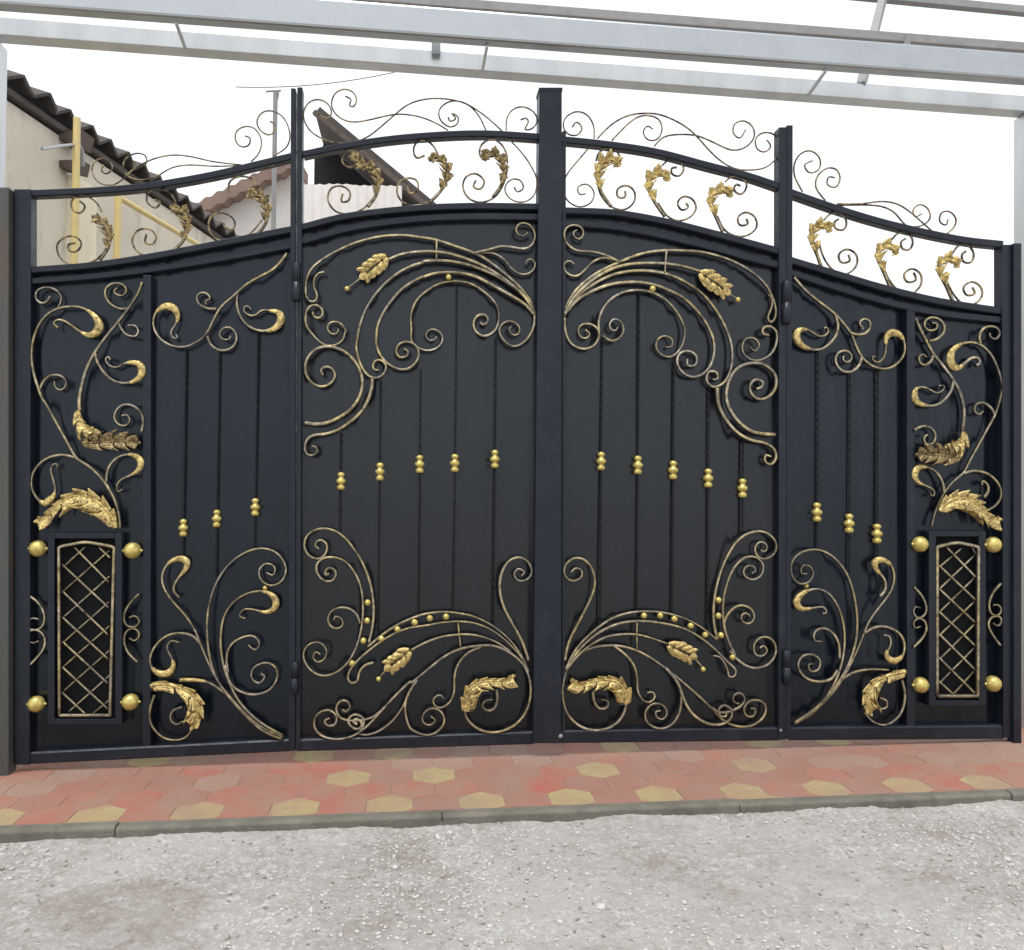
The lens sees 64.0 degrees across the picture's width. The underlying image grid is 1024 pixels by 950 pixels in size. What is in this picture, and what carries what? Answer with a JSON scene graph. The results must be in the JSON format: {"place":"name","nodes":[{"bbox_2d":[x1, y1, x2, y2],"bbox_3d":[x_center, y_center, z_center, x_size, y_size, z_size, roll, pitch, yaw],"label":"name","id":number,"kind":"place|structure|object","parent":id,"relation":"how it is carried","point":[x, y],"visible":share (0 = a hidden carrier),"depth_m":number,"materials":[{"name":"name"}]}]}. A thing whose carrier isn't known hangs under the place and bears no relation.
{"place":"outdoors","nodes":[
{"label":"outdoors","id":0,"kind":"place"},
{"bbox_2d":[5,69,238,265],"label":"house","id":1,"kind":"structure","parent":0,"point":[37,119],"depth_m":5.59,"materials":[{"name":"paint"}]},
{"bbox_2d":[40,116,200,263],"bbox_3d":[-2.734,-0.468,5.976,0.050,3.606,2.142,1,-1,5],"label":"gas pipe","id":2,"kind":"object","parent":1,"relation":"attached to","point":[78,159],"visible":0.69,"depth_m":5.24,"materials":[{"name":"yellow metal"}]},
{"bbox_2d":[197,164,307,235],"bbox_3d":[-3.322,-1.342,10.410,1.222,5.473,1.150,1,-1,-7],"label":"shed","id":3,"kind":"structure","parent":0,"point":[238,206],"depth_m":10.15,"materials":[{"name":"white paint"}]},
{"bbox_2d":[312,107,435,205],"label":"neighbour house","id":4,"kind":"structure","parent":0,"point":[332,169],"depth_m":13.21,"materials":[{"name":"brown wood"}]},
{"bbox_2d":[0,799,1023,949],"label":"gravel road","id":5,"kind":"structure","parent":0,"point":[177,890],"depth_m":2.69,"materials":[{"name":"grey gravel"}]},
{"bbox_2d":[0,788,1023,842],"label":"kerb","id":6,"kind":"structure","parent":5,"relation":"on","point":[117,829],"depth_m":3.19,"materials":[{"name":"concrete"}]},
{"bbox_2d":[0,728,1023,825],"bbox_3d":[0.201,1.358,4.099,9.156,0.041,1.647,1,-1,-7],"label":"paving","id":7,"kind":"structure","parent":0,"point":[695,770],"depth_m":3.61,"materials":[{"name":"red tile"}]},
{"bbox_2d":[0,187,15,775],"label":"gate post","id":8,"kind":"object","parent":7,"relation":"on","point":[7,679],"visible":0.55,"depth_m":3.58,"materials":[{"name":"grey metal"}]},
{"bbox_2d":[14,88,300,764],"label":"gate side panel","id":9,"kind":"structure","parent":7,"relation":"on","point":[155,427],"depth_m":3.72,"materials":[{"name":"paint"}]},
{"bbox_2d":[48,532,124,723],"bbox_3d":[-1.900,0.684,3.666,0.328,0.853,0.046,1,-1,-7],"label":"window frame","id":10,"kind":"structure","parent":9,"relation":"in","point":[86,569],"depth_m":3.67,"materials":[{"name":"paint"}]},
{"bbox_2d":[296,87,561,750],"bbox_3d":[-0.382,-0.294,3.867,1.266,3.137,0.106,1,-1,-7],"label":"gate leaf","id":11,"kind":"object","parent":9,"relation":"attached to","point":[429,481],"visible":1,"depth_m":3.88,"materials":[{"name":"paint"}]},
{"bbox_2d":[266,90,280,229],"bbox_3d":[-2.129,-1.023,7.203,0.130,4.765,0.048,1,-1,-7],"label":"utility pole","id":12,"kind":"object","parent":7,"relation":"on","point":[274,151],"visible":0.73,"depth_m":7.21,"materials":[{"name":"grey metal"}]},
{"bbox_2d":[239,72,394,87],"bbox_3d":[-2.615,-5.707,11.740,2.578,0.499,0.011,1,-1,-7],"label":"overhead cable","id":13,"kind":"object","parent":12,"relation":"attached to","point":[316,84],"visible":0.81,"depth_m":11.71,"materials":[{"name":"black plastic"}]},
{"bbox_2d":[304,183,401,222],"bbox_3d":[-1.727,-0.871,8.765,1.038,4.516,0.034,1,-1,-7],"label":"corrugated fence","id":14,"kind":"object","parent":7,"relation":"on","point":[316,206],"visible":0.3,"depth_m":8.78,"materials":[{"name":"white metal"}]},
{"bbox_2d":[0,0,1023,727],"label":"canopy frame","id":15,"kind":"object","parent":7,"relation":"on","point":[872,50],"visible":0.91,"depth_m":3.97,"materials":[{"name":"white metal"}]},
{"bbox_2d":[559,111,786,742],"bbox_3d":[0.799,-0.237,4.003,1.162,3.081,0.097,1,-1,-7],"label":"gate leaf","id":16,"kind":"object","parent":7,"relation":"on","point":[673,585],"visible":1,"depth_m":4.02,"materials":[{"name":"paint"}]},
{"bbox_2d":[782,125,1010,739],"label":"gate side panel","id":17,"kind":"structure","parent":7,"relation":"on","point":[898,513],"depth_m":4.16,"materials":[{"name":"paint"}]},
{"bbox_2d":[924,531,985,705],"bbox_3d":[2.256,0.729,4.180,0.314,0.889,0.046,1,-1,-7],"label":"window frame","id":18,"kind":"structure","parent":17,"relation":"in","point":[957,576],"depth_m":4.18,"materials":[{"name":"paint"}]},
{"bbox_2d":[1007,243,1020,742],"bbox_3d":[2.580,0.117,4.213,0.048,2.616,0.050,1,-1,-7],"label":"gate post","id":19,"kind":"object","parent":7,"relation":"on","point":[1015,493],"visible":0.56,"depth_m":4.19,"materials":[{"name":"metal"}]},
{"bbox_2d":[0,0,1023,305],"label":"sky","id":20,"kind":"structure","parent":0,"point":[151,105],"materials":[{"name":"white"}]}
]}

